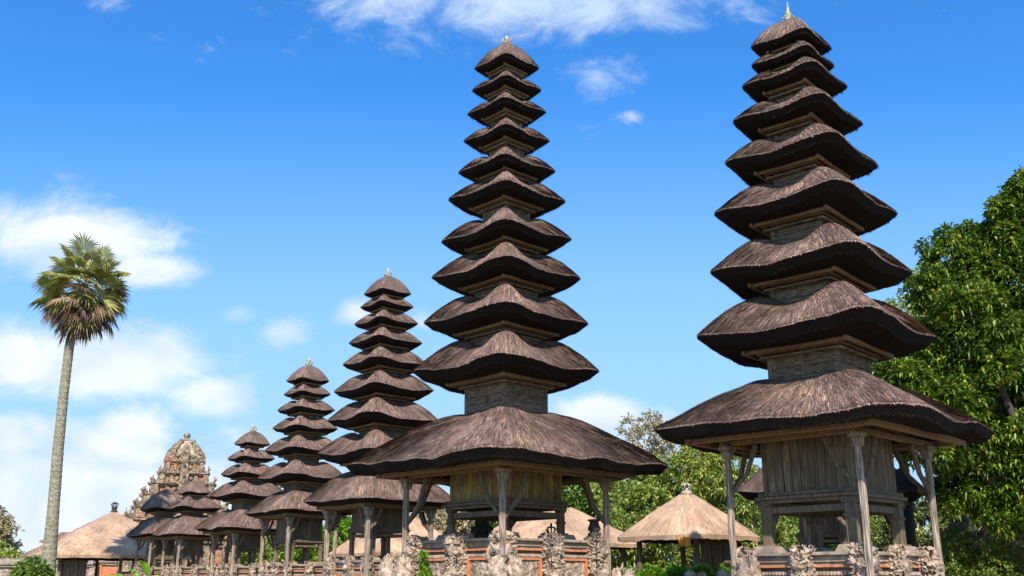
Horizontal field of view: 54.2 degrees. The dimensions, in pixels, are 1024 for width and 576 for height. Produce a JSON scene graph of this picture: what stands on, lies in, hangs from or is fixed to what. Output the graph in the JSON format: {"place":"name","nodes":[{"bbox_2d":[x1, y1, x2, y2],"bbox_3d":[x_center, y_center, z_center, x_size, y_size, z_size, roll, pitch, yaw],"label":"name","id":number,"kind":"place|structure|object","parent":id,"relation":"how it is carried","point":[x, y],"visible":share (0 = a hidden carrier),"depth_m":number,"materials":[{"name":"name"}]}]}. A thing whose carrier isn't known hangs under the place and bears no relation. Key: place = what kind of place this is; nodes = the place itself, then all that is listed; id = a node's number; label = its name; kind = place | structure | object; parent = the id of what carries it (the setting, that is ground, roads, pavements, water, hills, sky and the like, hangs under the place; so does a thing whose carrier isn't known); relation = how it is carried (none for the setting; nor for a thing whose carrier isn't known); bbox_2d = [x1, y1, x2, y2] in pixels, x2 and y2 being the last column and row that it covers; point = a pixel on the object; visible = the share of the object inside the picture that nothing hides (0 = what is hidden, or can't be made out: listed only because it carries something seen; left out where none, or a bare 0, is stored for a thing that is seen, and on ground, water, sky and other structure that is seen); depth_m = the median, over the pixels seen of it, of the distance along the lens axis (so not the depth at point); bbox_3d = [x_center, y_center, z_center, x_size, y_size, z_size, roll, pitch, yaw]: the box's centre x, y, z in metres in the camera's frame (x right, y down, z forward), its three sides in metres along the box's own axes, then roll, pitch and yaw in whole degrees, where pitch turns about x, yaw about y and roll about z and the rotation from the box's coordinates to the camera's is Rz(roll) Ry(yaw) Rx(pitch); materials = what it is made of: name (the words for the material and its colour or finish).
{"place":"outdoors","nodes":[
{"label":"outdoors","id":0,"kind":"place"},
{"bbox_2d":[20,532,68,556],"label":"roofed hall","id":1,"kind":"structure","parent":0,"point":[60,534],"depth_m":71.83,"materials":[{"name":"plant"}]},
{"bbox_2d":[0,558,99,575],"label":"compound wall","id":2,"kind":"structure","parent":0,"point":[6,564],"depth_m":55.55,"materials":[{"name":"grey stone"}]},
{"bbox_2d":[25,501,191,575],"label":"thatched pavilion","id":3,"kind":"structure","parent":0,"point":[104,538],"depth_m":46.09,"materials":[{"name":"beige plant"}]},
{"bbox_2d":[126,489,180,575],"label":"shrine tower","id":4,"kind":"structure","parent":0,"point":[156,504],"depth_m":44.26,"materials":[{"name":"brown plant"}]},
{"bbox_2d":[116,432,230,575],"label":"stone gate tower","id":5,"kind":"structure","parent":0,"point":[184,461],"depth_m":59.73,"materials":[{"name":"stone"}]},
{"bbox_2d":[152,480,226,575],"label":"shrine tower","id":6,"kind":"structure","parent":0,"point":[192,507],"depth_m":41.84,"materials":[{"name":"brown plant"}]},
{"bbox_2d":[194,424,282,575],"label":"shrine tower","id":7,"kind":"structure","parent":0,"point":[245,491],"depth_m":38.11,"materials":[{"name":"brown plant"}]},
{"bbox_2d":[244,358,351,575],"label":"shrine tower","id":8,"kind":"structure","parent":0,"point":[301,475],"depth_m":33.48,"materials":[{"name":"brown plant"}]},
{"bbox_2d":[303,269,449,575],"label":"shrine tower","id":9,"kind":"structure","parent":0,"point":[385,389],"depth_m":29.35,"materials":[{"name":"brown plant"}]},
{"bbox_2d":[329,513,442,559],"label":"thatched pavilion","id":10,"kind":"structure","parent":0,"point":[416,526],"depth_m":43.62,"materials":[{"name":"beige plant"}]},
{"bbox_2d":[457,521,498,530],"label":"broadleaf tree","id":11,"kind":"object","parent":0,"point":[494,524],"visible":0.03,"depth_m":57.57,"materials":[{"name":"green plant"}]},
{"bbox_2d":[0,0,1023,565],"label":"sky","id":12,"kind":"structure","parent":0,"point":[254,167],"materials":[{"name":"blue"}]},
{"bbox_2d":[494,507,645,568],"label":"thatched pavilion","id":13,"kind":"structure","parent":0,"point":[577,524],"depth_m":33.84,"materials":[{"name":"beige plant"}]},
{"bbox_2d":[617,483,759,574],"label":"thatched pavilion","id":14,"kind":"structure","parent":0,"point":[686,512],"depth_m":29.55,"materials":[{"name":"beige plant"}]},
{"bbox_2d":[678,537,690,546],"bbox_3d":[4.808,7.084,27.930,0.340,0.275,0.131,0,-16,0],"label":"hanging cloth","id":15,"kind":"object","parent":14,"relation":"hanging from","point":[684,541],"visible":1,"depth_m":27.92,"materials":[{"name":"yellow fabric"}]},
{"bbox_2d":[736,467,920,551],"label":"shrine tower","id":16,"kind":"structure","parent":0,"point":[751,488],"depth_m":26.13,"materials":[{"name":"brown plant"}]},
{"bbox_2d":[999,537,1023,573],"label":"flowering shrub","id":17,"kind":"object","parent":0,"point":[1009,547],"visible":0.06,"depth_m":30.79,"materials":[{"name":"green plant"}]},
{"label":"ground","id":18,"kind":"structure","parent":0,"visible":0},
{"bbox_2d":[0,505,24,550],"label":"broadleaf tree","id":19,"kind":"object","parent":18,"relation":"on","point":[5,530],"visible":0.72,"depth_m":91.02,"materials":[{"name":"green plant"}]},
{"bbox_2d":[0,540,25,557],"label":"broadleaf tree","id":20,"kind":"object","parent":18,"relation":"on","point":[6,553],"visible":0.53,"depth_m":76.33,"materials":[{"name":"green plant"}]},
{"bbox_2d":[9,554,57,575],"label":"flowering shrub","id":21,"kind":"object","parent":18,"relation":"on","point":[35,565],"visible":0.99,"depth_m":30.89,"materials":[{"name":"green plant"}]},
{"bbox_2d":[26,232,131,573],"bbox_3d":[-16.564,4.974,37.001,3.725,14.558,3.861,0,-16,0],"label":"fan palm","id":22,"kind":"object","parent":18,"relation":"on","point":[79,311],"visible":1,"depth_m":37.66,"materials":[{"name":"green plant"}]},
{"bbox_2d":[128,560,158,575],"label":"leafy shrub","id":23,"kind":"object","parent":18,"relation":"on","point":[145,566],"visible":1,"depth_m":14.28,"materials":[{"name":"green plant"}]},
{"bbox_2d":[99,560,241,575],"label":"compound wall","id":24,"kind":"structure","parent":18,"relation":"on","point":[107,567],"depth_m":63.26,"materials":[{"name":"orange brick"}]},
{"bbox_2d":[234,535,300,565],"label":"broadleaf tree","id":25,"kind":"object","parent":18,"relation":"on","point":[268,553],"visible":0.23,"depth_m":53.96,"materials":[{"name":"green plant"}]},
{"bbox_2d":[282,524,342,562],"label":"broadleaf tree","id":26,"kind":"object","parent":18,"relation":"on","point":[312,554],"visible":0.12,"depth_m":54.17,"materials":[{"name":"green plant"}]},
{"bbox_2d":[333,515,351,542],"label":"broadleaf tree","id":27,"kind":"object","parent":18,"relation":"on","point":[343,526],"visible":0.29,"depth_m":57.89,"materials":[{"name":"green plant"}]},
{"bbox_2d":[377,549,415,575],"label":"guardian statue","id":28,"kind":"object","parent":18,"relation":"on","point":[391,565],"visible":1,"depth_m":20.58,"materials":[{"name":"grey stone"}]},
{"bbox_2d":[417,550,433,575],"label":"flowering shrub","id":29,"kind":"object","parent":18,"relation":"on","point":[424,567],"visible":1,"depth_m":19.77,"materials":[{"name":"green plant"}]},
{"bbox_2d":[416,508,474,537],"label":"broadleaf tree","id":30,"kind":"object","parent":18,"relation":"on","point":[439,522],"visible":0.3,"depth_m":54.90,"materials":[{"name":"green plant"}]},
{"bbox_2d":[470,521,493,537],"bbox_3d":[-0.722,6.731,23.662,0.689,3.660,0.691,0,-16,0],"label":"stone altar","id":31,"kind":"object","parent":18,"relation":"on","point":[481,529],"visible":0.26,"depth_m":23.72,"materials":[{"name":"black stone"}]},
{"bbox_2d":[485,547,526,575],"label":"guardian statue","id":32,"kind":"object","parent":18,"relation":"on","point":[509,564],"visible":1,"depth_m":18.56,"materials":[{"name":"grey stone"}]},
{"bbox_2d":[345,36,667,575],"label":"shrine tower","id":33,"kind":"structure","parent":18,"relation":"on","point":[506,450],"depth_m":21.56,"materials":[{"name":"brown plant"}]},
{"bbox_2d":[546,523,556,537],"bbox_3d":[0.802,4.954,20.458,0.220,0.300,0.213,-6,-18,21],"label":"crown ornament","id":34,"kind":"object","parent":33,"relation":"attached to","point":[550,527],"visible":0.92,"depth_m":20.43,"materials":[{"name":"black stone"}]},
{"bbox_2d":[587,519,600,536],"bbox_3d":[1.757,5.137,21.376,0.278,0.388,0.285,0,-16,0],"label":"stone urn","id":35,"kind":"object","parent":33,"relation":"on","point":[594,528],"visible":0.98,"depth_m":21.29,"materials":[{"name":"grey stone"}]},
{"bbox_2d":[562,481,617,518],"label":"broadleaf tree","id":36,"kind":"object","parent":18,"relation":"on","point":[573,496],"visible":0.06,"depth_m":44.70,"materials":[{"name":"green plant"}]},
{"bbox_2d":[611,562,636,575],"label":"guardian statue","id":37,"kind":"object","parent":18,"relation":"on","point":[620,571],"visible":1,"depth_m":20.96,"materials":[{"name":"grey stone"}]},
{"bbox_2d":[584,452,700,574],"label":"broadleaf tree","id":38,"kind":"object","parent":18,"relation":"on","point":[632,501],"visible":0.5,"depth_m":41.74,"materials":[{"name":"green plant"}]},
{"bbox_2d":[615,408,712,467],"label":"broadleaf tree","id":39,"kind":"object","parent":18,"relation":"on","point":[656,442],"visible":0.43,"depth_m":47.55,"materials":[{"name":"green plant"}]},
{"bbox_2d":[624,562,730,575],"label":"flowering shrub","id":40,"kind":"object","parent":18,"relation":"on","point":[670,569],"visible":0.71,"depth_m":26.11,"materials":[{"name":"green plant"}]},
{"bbox_2d":[683,570,696,575],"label":"garden stone","id":41,"kind":"object","parent":18,"relation":"on","point":[690,573],"visible":1,"depth_m":25.87,"materials":[{"name":"grey stone"}]},
{"bbox_2d":[697,571,705,575],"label":"garden stone","id":42,"kind":"object","parent":18,"relation":"on","point":[700,573],"visible":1,"depth_m":25.87,"materials":[{"name":"grey stone"}]},
{"bbox_2d":[643,445,760,557],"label":"broadleaf tree","id":43,"kind":"object","parent":18,"relation":"on","point":[699,470],"visible":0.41,"depth_m":41.25,"materials":[{"name":"green plant"}]},
{"bbox_2d":[714,570,729,575],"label":"garden stone","id":44,"kind":"object","parent":18,"relation":"on","point":[721,573],"visible":1,"depth_m":25.86,"materials":[{"name":"grey stone"}]},
{"bbox_2d":[734,551,761,575],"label":"guardian statue","id":45,"kind":"object","parent":18,"relation":"on","point":[749,567],"visible":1,"depth_m":16.47,"materials":[{"name":"grey stone"}]},
{"bbox_2d":[723,484,799,548],"bbox_3d":[8.980,9.241,34.565,4.303,4.975,4.693,0,-16,0],"label":"broadleaf tree","id":46,"kind":"object","parent":18,"relation":"on","point":[787,529],"visible":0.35,"depth_m":34.51,"materials":[{"name":"green plant"}]},
{"bbox_2d":[653,3,995,575],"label":"shrine tower","id":47,"kind":"structure","parent":18,"relation":"on","point":[821,421],"depth_m":17.29,"materials":[{"name":"brown plant"}]},
{"bbox_2d":[793,515,892,551],"bbox_3d":[12.182,9.606,35.472,4.282,4.821,3.256,0,-16,0],"label":"broadleaf tree","id":48,"kind":"object","parent":18,"relation":"on","point":[875,519],"visible":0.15,"depth_m":35.28,"materials":[{"name":"green plant"}]},
{"bbox_2d":[873,292,928,547],"bbox_3d":[11.268,4.867,28.237,3.456,9.816,2.251,8,-18,-25],"label":"broadleaf tree","id":49,"kind":"object","parent":18,"relation":"on","point":[908,513],"visible":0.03,"depth_m":28.22,"materials":[{"name":"green plant"}]},
{"bbox_2d":[874,498,966,550],"bbox_3d":[12.305,7.916,29.148,3.409,4.462,2.140,6,-17,-19],"label":"flowering shrub","id":50,"kind":"object","parent":18,"relation":"on","point":[922,523],"visible":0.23,"depth_m":29.08,"materials":[{"name":"green plant"}]},
{"bbox_2d":[877,486,985,558],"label":"broadleaf tree","id":51,"kind":"object","parent":18,"relation":"on","point":[918,531],"visible":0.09,"depth_m":59.57,"materials":[{"name":"green plant"}]},
{"bbox_2d":[871,165,1023,542],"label":"broadleaf tree","id":52,"kind":"object","parent":18,"relation":"on","point":[969,300],"visible":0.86,"depth_m":23.80,"materials":[{"name":"green plant"}]},
{"bbox_2d":[931,525,1023,575],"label":"flowering shrub","id":53,"kind":"object","parent":18,"relation":"on","point":[999,559],"visible":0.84,"depth_m":24.52,"materials":[{"name":"green plant"}]},
{"bbox_2d":[949,511,1023,574],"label":"flowering shrub","id":54,"kind":"object","parent":18,"relation":"on","point":[980,534],"visible":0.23,"depth_m":29.98,"materials":[{"name":"green plant"}]},
{"bbox_2d":[1015,533,1023,544],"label":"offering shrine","id":55,"kind":"object","parent":18,"relation":"on","point":[1019,542],"visible":1,"depth_m":23.47,"materials":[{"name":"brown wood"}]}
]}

